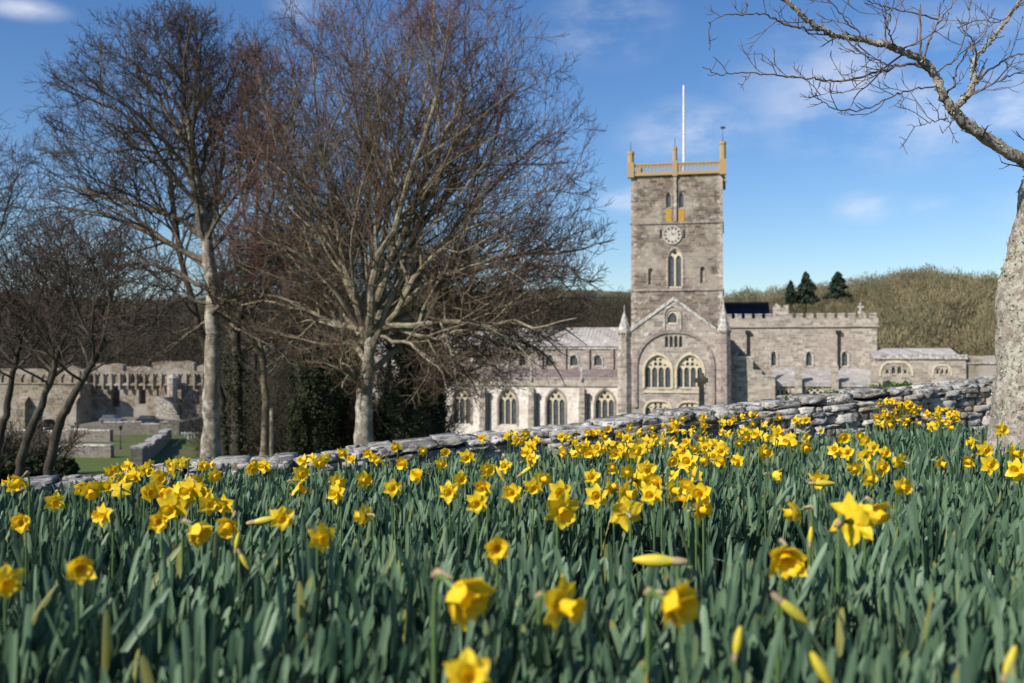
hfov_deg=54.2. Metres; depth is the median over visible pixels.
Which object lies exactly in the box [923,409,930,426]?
daffodil
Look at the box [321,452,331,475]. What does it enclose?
daffodil
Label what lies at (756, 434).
daffodil
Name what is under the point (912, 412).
daffodil
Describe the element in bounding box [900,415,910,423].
daffodil
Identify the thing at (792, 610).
daffodil
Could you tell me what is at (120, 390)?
ruined palace
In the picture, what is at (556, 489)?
daffodil
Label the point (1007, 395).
bare tree
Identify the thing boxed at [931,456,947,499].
daffodil
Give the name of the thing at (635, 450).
daffodil
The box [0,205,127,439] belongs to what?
bare tree
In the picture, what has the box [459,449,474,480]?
daffodil
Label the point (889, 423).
daffodil
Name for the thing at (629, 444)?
daffodil
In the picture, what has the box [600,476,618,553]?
daffodil
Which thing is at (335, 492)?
daffodil
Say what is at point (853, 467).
daffodil
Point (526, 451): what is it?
daffodil
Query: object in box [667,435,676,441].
daffodil
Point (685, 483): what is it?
daffodil
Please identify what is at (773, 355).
window
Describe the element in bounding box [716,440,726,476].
daffodil
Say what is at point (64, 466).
bush
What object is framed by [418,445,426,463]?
daffodil
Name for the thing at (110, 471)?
daffodil
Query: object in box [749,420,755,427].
daffodil
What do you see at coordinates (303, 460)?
daffodil
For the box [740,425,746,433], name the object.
daffodil
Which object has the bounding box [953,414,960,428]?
daffodil
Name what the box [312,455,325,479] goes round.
daffodil
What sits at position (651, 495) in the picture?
daffodil
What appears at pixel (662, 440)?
daffodil
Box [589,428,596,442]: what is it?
daffodil
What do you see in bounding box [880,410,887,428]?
daffodil
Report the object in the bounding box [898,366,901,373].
window
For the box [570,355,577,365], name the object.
window
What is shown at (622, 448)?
daffodil
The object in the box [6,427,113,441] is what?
yard wall
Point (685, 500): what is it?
daffodil
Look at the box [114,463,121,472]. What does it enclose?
daffodil
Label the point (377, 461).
daffodil
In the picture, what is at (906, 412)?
daffodil
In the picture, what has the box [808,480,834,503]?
daffodil
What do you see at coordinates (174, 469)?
daffodil
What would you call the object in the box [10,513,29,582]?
daffodil
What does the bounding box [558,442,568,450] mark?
daffodil
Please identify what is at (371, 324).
bare tree
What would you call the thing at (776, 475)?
daffodil
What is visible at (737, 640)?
daffodil
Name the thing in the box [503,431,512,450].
daffodil
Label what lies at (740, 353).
window
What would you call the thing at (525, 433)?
daffodil
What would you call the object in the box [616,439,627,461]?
daffodil
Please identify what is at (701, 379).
stone cross
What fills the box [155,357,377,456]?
thicket
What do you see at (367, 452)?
daffodil
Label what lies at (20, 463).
bare tree
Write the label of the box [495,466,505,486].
daffodil
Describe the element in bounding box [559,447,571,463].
daffodil
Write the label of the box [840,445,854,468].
daffodil
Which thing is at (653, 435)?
daffodil
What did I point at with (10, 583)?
daffodil
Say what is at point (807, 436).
daffodil
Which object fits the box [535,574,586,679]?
daffodil
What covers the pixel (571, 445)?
daffodil
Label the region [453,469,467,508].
daffodil
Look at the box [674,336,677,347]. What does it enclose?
window
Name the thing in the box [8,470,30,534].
daffodil
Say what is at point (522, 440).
daffodil
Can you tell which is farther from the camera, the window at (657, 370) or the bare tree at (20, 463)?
the window at (657, 370)
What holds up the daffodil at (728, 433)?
on the ground
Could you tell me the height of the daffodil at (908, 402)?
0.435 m
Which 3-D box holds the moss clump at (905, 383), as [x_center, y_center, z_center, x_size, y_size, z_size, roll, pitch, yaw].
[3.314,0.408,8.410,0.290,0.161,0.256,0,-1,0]
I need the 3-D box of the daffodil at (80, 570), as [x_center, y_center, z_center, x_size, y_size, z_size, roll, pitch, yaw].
[-0.648,0.497,1.494,0.041,0.363,0.060,0,-1,-30]
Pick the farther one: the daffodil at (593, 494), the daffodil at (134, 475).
the daffodil at (134, 475)
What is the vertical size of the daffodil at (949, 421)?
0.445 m
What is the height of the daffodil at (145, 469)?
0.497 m
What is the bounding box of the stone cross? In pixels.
[695,373,707,405]
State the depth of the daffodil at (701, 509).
2.44 m
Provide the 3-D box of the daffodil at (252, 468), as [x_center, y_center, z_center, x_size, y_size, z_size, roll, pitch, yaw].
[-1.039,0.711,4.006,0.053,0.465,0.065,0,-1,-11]
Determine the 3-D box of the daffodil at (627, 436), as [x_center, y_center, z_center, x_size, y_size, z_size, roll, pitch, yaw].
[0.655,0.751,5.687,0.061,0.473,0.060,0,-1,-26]
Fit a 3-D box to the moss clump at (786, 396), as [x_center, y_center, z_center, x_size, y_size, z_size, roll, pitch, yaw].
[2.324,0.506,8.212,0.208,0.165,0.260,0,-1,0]
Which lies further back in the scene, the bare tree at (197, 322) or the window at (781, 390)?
the window at (781, 390)
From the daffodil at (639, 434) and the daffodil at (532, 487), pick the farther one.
the daffodil at (639, 434)
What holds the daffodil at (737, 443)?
on the ground
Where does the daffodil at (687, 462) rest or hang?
on the ground
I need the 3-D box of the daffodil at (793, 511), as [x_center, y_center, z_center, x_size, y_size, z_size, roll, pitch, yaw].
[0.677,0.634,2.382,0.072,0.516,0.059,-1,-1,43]
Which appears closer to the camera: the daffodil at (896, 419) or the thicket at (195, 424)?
the daffodil at (896, 419)
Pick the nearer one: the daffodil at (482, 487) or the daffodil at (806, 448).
the daffodil at (482, 487)
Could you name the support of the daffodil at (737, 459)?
on the ground
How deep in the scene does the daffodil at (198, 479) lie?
3.58 m
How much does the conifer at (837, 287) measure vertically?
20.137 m
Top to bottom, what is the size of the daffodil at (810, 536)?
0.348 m
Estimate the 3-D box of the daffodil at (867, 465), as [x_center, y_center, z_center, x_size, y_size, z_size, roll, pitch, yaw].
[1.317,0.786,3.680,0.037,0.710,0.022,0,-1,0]
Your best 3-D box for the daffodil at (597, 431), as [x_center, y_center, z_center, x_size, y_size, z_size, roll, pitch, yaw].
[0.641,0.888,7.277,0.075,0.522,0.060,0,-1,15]
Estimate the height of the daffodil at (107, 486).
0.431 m
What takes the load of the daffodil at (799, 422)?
on the ground
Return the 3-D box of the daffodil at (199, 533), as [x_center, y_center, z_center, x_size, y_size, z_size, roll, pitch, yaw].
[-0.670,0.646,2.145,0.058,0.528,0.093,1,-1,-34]
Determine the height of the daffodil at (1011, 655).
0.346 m
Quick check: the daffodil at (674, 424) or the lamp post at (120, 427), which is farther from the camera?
the lamp post at (120, 427)
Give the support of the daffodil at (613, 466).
on the ground
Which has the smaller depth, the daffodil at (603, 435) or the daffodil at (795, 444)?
the daffodil at (795, 444)
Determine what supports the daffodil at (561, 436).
on the ground
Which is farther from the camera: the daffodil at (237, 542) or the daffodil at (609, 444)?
the daffodil at (609, 444)
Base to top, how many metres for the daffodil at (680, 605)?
0.545 m
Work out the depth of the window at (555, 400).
144.72 m
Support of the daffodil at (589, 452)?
on the ground
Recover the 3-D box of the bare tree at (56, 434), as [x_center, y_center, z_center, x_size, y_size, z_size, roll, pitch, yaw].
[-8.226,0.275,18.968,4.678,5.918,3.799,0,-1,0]
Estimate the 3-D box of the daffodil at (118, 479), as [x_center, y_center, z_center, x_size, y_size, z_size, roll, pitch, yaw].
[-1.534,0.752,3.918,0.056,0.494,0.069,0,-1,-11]
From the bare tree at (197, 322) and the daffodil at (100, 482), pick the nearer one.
the daffodil at (100, 482)
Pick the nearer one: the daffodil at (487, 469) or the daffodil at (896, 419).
the daffodil at (487, 469)
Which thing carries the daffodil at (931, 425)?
on the ground
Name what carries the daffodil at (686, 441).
on the ground
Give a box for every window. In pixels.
[454,390,469,424]
[499,390,515,424]
[546,355,553,365]
[547,390,564,424]
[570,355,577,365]
[594,355,601,365]
[595,390,613,417]
[645,355,670,387]
[645,402,670,413]
[665,336,668,347]
[666,192,670,207]
[667,311,677,323]
[668,249,681,287]
[670,335,673,347]
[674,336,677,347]
[677,355,702,387]
[678,403,698,407]
[679,192,683,207]
[679,336,682,347]
[737,351,743,355]
[771,351,776,365]
[776,386,788,396]
[805,387,823,393]
[806,351,811,365]
[842,351,847,366]
[892,366,895,373]
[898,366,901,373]
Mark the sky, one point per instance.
(819, 191)
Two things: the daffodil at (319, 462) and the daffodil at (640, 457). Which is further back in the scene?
the daffodil at (319, 462)
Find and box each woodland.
[0,285,630,402]
[723,263,999,355]
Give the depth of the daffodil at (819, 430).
5.59 m
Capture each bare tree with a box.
[0,109,102,380]
[0,182,92,467]
[0,199,203,474]
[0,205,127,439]
[0,219,154,476]
[4,0,319,459]
[83,104,244,455]
[161,13,392,455]
[162,218,312,412]
[187,234,331,455]
[195,112,393,453]
[206,0,618,445]
[219,215,362,431]
[265,192,394,448]
[275,233,391,414]
[324,249,469,406]
[357,200,533,441]
[361,239,503,437]
[702,0,1023,454]
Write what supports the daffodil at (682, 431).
on the ground
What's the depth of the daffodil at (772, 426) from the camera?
7.01 m
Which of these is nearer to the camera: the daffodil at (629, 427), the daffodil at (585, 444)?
the daffodil at (585, 444)
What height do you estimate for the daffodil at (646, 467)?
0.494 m
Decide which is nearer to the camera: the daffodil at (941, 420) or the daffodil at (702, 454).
the daffodil at (702, 454)
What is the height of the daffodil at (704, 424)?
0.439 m
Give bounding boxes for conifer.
[784,280,798,313]
[796,271,819,316]
[821,271,851,308]
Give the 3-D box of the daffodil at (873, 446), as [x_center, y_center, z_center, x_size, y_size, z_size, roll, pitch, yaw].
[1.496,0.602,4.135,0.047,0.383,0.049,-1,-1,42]
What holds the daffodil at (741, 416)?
on the ground
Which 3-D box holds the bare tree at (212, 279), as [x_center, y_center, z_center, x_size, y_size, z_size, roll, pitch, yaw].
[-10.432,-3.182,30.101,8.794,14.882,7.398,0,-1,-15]
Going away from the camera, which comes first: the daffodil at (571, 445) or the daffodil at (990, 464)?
the daffodil at (990, 464)
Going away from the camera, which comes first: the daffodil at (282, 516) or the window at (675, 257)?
the daffodil at (282, 516)
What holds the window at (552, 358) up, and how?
in the church
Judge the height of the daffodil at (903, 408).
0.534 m
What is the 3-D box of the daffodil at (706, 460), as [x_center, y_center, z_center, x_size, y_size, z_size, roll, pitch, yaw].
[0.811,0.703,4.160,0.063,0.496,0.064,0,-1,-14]
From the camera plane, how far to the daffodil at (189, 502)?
3.16 m
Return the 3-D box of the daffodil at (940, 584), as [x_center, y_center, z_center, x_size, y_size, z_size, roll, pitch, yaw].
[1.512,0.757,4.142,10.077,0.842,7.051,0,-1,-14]
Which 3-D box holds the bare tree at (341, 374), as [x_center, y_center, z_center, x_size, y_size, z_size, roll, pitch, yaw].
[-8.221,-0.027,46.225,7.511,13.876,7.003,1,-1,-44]
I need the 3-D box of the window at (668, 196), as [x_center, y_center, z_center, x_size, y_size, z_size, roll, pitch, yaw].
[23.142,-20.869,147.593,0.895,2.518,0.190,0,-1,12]
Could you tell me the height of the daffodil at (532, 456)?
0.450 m
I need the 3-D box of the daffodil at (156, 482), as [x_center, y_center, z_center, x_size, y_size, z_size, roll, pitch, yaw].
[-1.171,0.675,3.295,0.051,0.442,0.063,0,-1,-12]
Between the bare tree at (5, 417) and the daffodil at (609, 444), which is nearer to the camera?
the daffodil at (609, 444)
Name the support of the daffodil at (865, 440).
on the ground
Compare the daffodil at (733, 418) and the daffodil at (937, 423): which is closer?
the daffodil at (937, 423)
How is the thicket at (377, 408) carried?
on the ground
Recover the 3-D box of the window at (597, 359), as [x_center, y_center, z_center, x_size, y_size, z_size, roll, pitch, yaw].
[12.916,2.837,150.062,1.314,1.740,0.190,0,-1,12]
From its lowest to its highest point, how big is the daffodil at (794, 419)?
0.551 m
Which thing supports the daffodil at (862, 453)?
on the ground
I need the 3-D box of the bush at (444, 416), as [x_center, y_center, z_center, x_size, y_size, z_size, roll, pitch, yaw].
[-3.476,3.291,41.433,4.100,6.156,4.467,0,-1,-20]
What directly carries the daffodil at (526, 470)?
on the ground
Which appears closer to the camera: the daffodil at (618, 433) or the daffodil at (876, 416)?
the daffodil at (618, 433)
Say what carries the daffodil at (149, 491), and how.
on the ground
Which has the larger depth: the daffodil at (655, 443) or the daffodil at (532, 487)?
the daffodil at (655, 443)
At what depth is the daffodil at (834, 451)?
4.40 m
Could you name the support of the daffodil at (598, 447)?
on the ground
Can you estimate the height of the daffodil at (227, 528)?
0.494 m
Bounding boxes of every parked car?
[99,415,126,423]
[136,415,163,422]
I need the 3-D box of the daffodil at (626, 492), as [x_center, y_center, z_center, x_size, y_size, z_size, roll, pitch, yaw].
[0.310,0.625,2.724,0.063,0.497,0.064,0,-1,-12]
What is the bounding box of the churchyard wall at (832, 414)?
[0,375,994,495]
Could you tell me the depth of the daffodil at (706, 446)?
5.27 m
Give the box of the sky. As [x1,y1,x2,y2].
[0,0,1023,299]
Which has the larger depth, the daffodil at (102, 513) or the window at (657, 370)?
the window at (657, 370)
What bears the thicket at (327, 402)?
on the ground
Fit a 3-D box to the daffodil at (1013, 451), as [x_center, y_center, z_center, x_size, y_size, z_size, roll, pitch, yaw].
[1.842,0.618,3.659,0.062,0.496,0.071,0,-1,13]
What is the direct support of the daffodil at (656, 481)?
on the ground
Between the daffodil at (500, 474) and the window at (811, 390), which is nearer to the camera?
the daffodil at (500, 474)
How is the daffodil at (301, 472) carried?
on the ground
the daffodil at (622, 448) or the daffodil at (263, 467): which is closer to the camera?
the daffodil at (263, 467)
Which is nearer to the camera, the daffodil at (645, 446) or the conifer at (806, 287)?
the daffodil at (645, 446)
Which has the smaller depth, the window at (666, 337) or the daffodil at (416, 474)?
the daffodil at (416, 474)
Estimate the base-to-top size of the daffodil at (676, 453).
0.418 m
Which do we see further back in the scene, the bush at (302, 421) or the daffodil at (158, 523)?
the bush at (302, 421)
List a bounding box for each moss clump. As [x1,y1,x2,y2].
[783,393,807,405]
[823,388,862,399]
[868,383,890,388]
[887,380,911,386]
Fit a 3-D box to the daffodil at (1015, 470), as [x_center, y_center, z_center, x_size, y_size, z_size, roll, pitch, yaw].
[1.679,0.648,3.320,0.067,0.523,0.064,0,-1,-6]
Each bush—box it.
[0,449,44,483]
[54,454,80,478]
[260,388,342,455]
[281,363,376,452]
[347,374,399,441]
[374,381,472,437]
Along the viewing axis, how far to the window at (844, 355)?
142.79 m
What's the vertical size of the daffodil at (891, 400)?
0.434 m
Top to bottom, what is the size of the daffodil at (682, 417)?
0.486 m
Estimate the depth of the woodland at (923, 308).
288.30 m
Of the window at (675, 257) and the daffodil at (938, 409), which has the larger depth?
the window at (675, 257)
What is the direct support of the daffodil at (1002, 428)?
on the ground
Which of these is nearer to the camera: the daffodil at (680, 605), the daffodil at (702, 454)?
the daffodil at (680, 605)
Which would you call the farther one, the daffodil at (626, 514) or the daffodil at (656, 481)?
the daffodil at (656, 481)
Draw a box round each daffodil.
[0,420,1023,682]
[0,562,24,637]
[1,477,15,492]
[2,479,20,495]
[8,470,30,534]
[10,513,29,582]
[44,491,65,545]
[66,555,95,659]
[74,481,87,500]
[79,481,103,544]
[91,502,114,584]
[93,480,105,500]
[102,477,117,499]
[103,464,118,480]
[110,479,131,512]
[113,471,125,483]
[113,473,133,527]
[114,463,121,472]
[121,458,134,489]
[126,467,141,484]
[137,462,152,491]
[141,482,159,524]
[146,459,154,469]
[147,512,167,559]
[150,468,167,483]
[150,480,162,521]
[157,480,171,528]
[157,491,187,556]
[162,458,172,471]
[163,481,184,516]
[166,462,182,480]
[172,457,179,467]
[177,456,191,475]
[178,496,196,521]
[179,476,202,515]
[181,518,213,598]
[186,474,204,483]
[191,478,206,521]
[196,459,209,473]
[198,492,220,543]
[199,486,211,517]
[205,460,215,483]
[207,468,221,488]
[215,511,238,561]
[217,494,233,517]
[234,532,239,569]
[236,548,249,629]
[246,462,259,492]
[246,516,272,565]
[250,457,257,481]
[257,458,271,479]
[270,505,294,577]
[286,476,308,509]
[293,464,308,496]
[297,453,310,476]
[307,522,335,630]
[308,453,316,462]
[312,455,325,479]
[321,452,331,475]
[328,471,345,523]
[328,482,344,561]
[337,447,348,467]
[346,454,355,476]
[353,503,375,549]
[355,470,372,499]
[362,448,371,473]
[368,453,379,466]
[372,453,386,481]
[383,478,401,548]
[390,441,401,458]
[395,457,410,474]
[410,466,429,515]
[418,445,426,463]
[435,457,447,498]
[439,480,458,572]
[440,448,449,479]
[443,646,490,682]
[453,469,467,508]
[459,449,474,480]
[466,491,487,570]
[473,479,490,550]
[477,433,486,463]
[479,461,494,480]
[485,536,507,610]
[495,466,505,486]
[498,458,511,485]
[502,483,521,548]
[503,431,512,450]
[510,430,517,440]
[511,436,519,455]
[518,437,526,451]
[518,465,533,493]
[520,456,534,492]
[521,429,530,440]
[521,445,532,470]
[523,477,542,546]
[525,439,536,468]
[527,451,539,472]
[533,435,539,459]
[533,468,551,527]
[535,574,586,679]
[544,488,579,586]
[548,479,570,539]
[557,431,566,476]
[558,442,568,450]
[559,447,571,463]
[565,432,576,459]
[566,449,577,466]
[570,441,578,470]
[574,443,584,460]
[580,438,592,466]
[583,446,595,467]
[584,429,591,442]
[584,468,600,511]
[585,483,607,558]
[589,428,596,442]
[590,441,604,466]
[595,429,605,435]
[598,431,608,440]
[600,443,609,456]
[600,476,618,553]
[604,425,611,436]
[604,438,616,466]
[605,459,618,474]
[609,448,621,476]
[609,496,642,545]
[612,480,636,575]
[615,429,622,448]
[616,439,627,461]
[617,444,627,465]
[619,463,633,486]
[621,432,632,453]
[624,440,633,460]
[624,454,634,461]
[626,423,632,432]
[628,468,646,490]
[629,443,643,466]
[633,554,686,631]
[634,427,643,440]
[635,432,641,438]
[636,454,642,470]
[637,459,656,510]
[639,441,652,458]
[641,434,652,460]
[641,483,662,552]
[643,472,663,520]
[644,581,699,675]
[646,423,654,433]
[648,439,658,453]
[649,431,657,439]
[659,436,668,457]
[660,477,682,575]
[661,422,669,436]
[664,468,682,484]
[666,424,675,436]
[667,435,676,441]
[667,455,678,476]
[669,439,677,450]
[672,419,679,428]
[672,449,680,469]
[674,487,696,565]
[677,414,685,435]
[678,429,685,441]
[678,444,687,451]
[678,450,698,472]
[678,477,698,560]
[681,437,690,449]
[686,427,694,436]
[687,496,712,557]
[688,466,703,482]
[688,482,710,578]
[689,443,700,454]
[697,433,707,443]
[697,447,710,468]
[698,412,706,434]
[699,451,715,471]
[700,442,711,451]
[701,421,707,428]
[707,449,717,468]
[710,438,717,445]
[714,443,729,480]
[714,454,730,474]
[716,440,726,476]
[718,418,726,439]
[719,427,726,440]
[722,429,731,440]
[727,419,733,425]
[731,415,736,439]
[731,452,744,479]
[732,427,743,437]
[732,626,742,682]
[734,438,743,450]
[735,413,744,439]
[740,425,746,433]
[741,431,750,452]
[747,427,755,446]
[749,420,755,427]
[751,410,759,435]
[751,427,762,445]
[757,443,772,470]
[758,432,768,446]
[760,420,767,429]
[764,469,781,537]
[766,423,776,432]
[769,430,780,458]
[769,538,807,682]
[770,591,808,682]
[772,425,784,447]
[773,413,782,422]
[773,435,782,467]
[782,434,794,466]
[782,498,814,563]
[786,431,795,451]
[789,440,798,463]
[792,416,800,436]
[795,419,803,433]
[797,437,807,456]
[799,430,812,457]
[799,440,812,465]
[801,415,810,430]
[808,471,828,510]
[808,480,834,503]
[808,527,812,567]
[810,651,832,682]
[815,426,824,444]
[827,442,842,474]
[829,492,877,627]
[838,432,850,458]
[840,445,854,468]
[846,461,863,475]
[852,430,864,444]
[856,448,871,463]
[859,434,871,449]
[860,469,877,489]
[863,496,892,599]
[864,458,872,489]
[867,441,878,466]
[873,413,881,419]
[873,419,879,431]
[874,458,889,483]
[875,420,885,432]
[878,445,890,458]
[879,398,888,407]
[879,406,886,429]
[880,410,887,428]
[884,419,894,440]
[885,412,893,433]
[888,397,895,431]
[891,406,898,431]
[891,452,909,483]
[893,476,912,535]
[894,399,903,421]
[895,413,900,421]
[898,402,906,427]
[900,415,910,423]
[900,420,907,429]
[901,407,909,428]
[904,400,910,429]
[907,401,914,432]
[910,408,917,422]
[911,418,921,430]
[915,404,922,427]
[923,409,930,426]
[926,421,936,447]
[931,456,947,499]
[932,417,942,435]
[935,405,942,418]
[935,416,945,434]
[942,422,954,434]
[943,406,952,425]
[944,418,953,434]
[945,410,953,419]
[953,409,960,428]
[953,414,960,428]
[961,453,975,479]
[965,434,979,461]
[976,441,993,472]
[980,454,998,490]
[994,421,1008,447]
[1000,645,1016,682]
[1004,442,1023,492]
[1005,458,1023,501]
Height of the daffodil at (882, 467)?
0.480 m
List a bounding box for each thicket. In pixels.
[1,412,90,474]
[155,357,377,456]
[156,367,275,458]
[226,345,416,444]
[329,361,509,444]
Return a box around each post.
[119,425,122,448]
[269,407,273,456]
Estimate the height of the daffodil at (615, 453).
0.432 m
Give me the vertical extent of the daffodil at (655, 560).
0.687 m
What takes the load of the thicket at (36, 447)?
on the ground
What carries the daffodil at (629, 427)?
on the ground
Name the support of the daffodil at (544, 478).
on the ground
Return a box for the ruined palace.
[0,361,203,429]
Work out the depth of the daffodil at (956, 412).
8.04 m
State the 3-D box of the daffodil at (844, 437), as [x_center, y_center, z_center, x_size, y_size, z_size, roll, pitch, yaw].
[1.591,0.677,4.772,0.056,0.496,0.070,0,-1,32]
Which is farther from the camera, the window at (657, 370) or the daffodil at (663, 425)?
the window at (657, 370)
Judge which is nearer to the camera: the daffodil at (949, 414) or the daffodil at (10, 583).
the daffodil at (10, 583)
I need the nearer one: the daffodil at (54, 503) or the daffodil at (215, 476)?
the daffodil at (54, 503)
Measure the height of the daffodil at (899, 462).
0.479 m
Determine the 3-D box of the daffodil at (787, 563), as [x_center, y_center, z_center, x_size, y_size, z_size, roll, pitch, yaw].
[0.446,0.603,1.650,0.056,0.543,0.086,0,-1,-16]
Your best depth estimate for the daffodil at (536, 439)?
6.71 m
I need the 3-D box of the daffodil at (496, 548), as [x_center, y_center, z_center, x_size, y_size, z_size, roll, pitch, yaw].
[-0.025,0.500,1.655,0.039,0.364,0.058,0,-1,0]
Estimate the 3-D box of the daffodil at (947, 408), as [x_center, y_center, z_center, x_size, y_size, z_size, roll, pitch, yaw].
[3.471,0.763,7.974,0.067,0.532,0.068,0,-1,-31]
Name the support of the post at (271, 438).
on the ground
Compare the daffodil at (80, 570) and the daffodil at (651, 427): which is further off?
the daffodil at (651, 427)
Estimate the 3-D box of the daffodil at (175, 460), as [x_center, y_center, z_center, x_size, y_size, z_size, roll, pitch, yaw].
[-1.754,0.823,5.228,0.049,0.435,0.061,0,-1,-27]
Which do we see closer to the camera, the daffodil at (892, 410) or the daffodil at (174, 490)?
the daffodil at (174, 490)
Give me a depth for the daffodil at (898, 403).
7.88 m
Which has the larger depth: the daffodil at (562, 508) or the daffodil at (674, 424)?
the daffodil at (674, 424)
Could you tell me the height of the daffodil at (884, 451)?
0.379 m
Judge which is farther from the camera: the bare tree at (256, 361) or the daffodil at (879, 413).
the bare tree at (256, 361)
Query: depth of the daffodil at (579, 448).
5.40 m
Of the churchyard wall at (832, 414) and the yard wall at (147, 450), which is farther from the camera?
the yard wall at (147, 450)
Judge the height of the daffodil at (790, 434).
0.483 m
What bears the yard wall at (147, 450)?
on the ground
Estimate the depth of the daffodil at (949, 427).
6.08 m
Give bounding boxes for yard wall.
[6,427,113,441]
[45,442,114,457]
[103,421,179,434]
[130,428,171,464]
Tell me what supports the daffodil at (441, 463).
on the ground
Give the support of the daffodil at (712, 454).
on the ground
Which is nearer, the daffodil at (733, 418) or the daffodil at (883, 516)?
the daffodil at (883, 516)
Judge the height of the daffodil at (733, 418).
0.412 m
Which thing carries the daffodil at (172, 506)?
on the ground
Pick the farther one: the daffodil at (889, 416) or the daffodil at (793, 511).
the daffodil at (889, 416)
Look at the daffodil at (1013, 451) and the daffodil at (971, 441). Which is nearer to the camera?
the daffodil at (1013, 451)
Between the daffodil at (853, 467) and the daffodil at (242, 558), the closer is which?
the daffodil at (242, 558)
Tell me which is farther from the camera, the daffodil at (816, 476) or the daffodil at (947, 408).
the daffodil at (947, 408)
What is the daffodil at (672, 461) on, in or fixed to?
on the ground
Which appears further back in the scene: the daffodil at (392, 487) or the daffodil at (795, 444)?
the daffodil at (795, 444)
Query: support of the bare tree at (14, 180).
on the ground
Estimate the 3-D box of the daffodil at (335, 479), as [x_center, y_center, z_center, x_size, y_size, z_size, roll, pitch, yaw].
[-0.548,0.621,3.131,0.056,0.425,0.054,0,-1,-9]
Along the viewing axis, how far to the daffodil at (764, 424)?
7.56 m
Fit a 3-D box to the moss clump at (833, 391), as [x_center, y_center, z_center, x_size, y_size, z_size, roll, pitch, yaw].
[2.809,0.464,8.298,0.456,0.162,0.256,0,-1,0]
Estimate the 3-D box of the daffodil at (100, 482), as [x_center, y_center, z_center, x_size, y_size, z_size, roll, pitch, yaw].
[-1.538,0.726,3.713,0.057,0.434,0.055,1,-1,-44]
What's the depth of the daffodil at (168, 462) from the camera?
6.34 m
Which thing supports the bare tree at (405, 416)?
on the ground
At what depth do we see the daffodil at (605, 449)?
5.33 m
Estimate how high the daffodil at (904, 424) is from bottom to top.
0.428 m
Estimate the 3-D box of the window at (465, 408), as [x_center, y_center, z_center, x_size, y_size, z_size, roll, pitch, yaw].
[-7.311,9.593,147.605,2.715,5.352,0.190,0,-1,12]
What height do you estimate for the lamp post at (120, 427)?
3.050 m
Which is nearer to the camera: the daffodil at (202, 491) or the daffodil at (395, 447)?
the daffodil at (202, 491)
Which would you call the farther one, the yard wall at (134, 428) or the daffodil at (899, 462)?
the yard wall at (134, 428)
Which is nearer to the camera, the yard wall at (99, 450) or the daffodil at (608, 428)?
the daffodil at (608, 428)
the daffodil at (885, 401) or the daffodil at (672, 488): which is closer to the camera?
the daffodil at (672, 488)
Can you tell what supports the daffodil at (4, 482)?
on the ground
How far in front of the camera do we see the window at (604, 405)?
143.28 m
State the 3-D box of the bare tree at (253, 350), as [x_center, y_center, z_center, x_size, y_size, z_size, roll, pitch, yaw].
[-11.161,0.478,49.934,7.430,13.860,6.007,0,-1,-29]
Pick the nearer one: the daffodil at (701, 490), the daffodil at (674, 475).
the daffodil at (701, 490)
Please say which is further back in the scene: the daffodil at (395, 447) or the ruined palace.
the ruined palace
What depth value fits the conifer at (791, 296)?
329.53 m
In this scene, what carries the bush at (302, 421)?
on the ground
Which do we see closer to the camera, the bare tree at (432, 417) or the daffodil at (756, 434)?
the daffodil at (756, 434)
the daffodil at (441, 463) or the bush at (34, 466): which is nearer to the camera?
the daffodil at (441, 463)
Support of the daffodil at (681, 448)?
on the ground
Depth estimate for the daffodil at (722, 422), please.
7.62 m
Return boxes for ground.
[0,290,990,594]
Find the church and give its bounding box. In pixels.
[373,85,995,435]
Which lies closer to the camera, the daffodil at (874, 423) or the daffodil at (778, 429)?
the daffodil at (778, 429)
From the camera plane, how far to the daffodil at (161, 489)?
3.20 m
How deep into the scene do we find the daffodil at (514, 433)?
7.14 m
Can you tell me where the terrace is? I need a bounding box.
[71,417,203,432]
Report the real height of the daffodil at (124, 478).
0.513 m
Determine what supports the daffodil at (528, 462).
on the ground
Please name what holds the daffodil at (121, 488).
on the ground
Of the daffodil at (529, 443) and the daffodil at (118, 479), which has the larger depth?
the daffodil at (529, 443)
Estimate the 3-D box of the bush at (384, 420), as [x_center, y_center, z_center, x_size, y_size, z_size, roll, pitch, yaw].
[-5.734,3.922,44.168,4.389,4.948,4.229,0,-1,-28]
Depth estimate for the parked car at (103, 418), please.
173.20 m
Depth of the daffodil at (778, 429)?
5.98 m
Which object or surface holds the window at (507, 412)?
in the church
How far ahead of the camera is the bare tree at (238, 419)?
36.84 m
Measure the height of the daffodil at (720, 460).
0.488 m
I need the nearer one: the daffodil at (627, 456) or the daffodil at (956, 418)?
the daffodil at (627, 456)
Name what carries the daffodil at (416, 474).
on the ground
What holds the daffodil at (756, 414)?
on the ground
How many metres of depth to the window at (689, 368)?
134.93 m
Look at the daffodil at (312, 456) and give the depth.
6.12 m
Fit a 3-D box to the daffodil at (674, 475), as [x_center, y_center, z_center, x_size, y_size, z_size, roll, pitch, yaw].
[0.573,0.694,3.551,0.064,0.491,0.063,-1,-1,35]
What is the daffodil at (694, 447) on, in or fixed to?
on the ground
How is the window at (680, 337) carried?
in the church
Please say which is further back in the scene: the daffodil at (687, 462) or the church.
the church
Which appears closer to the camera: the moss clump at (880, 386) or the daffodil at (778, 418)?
the daffodil at (778, 418)
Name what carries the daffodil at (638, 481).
on the ground
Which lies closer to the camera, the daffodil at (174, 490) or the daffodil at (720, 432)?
the daffodil at (174, 490)
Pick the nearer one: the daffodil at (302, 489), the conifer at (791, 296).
the daffodil at (302, 489)

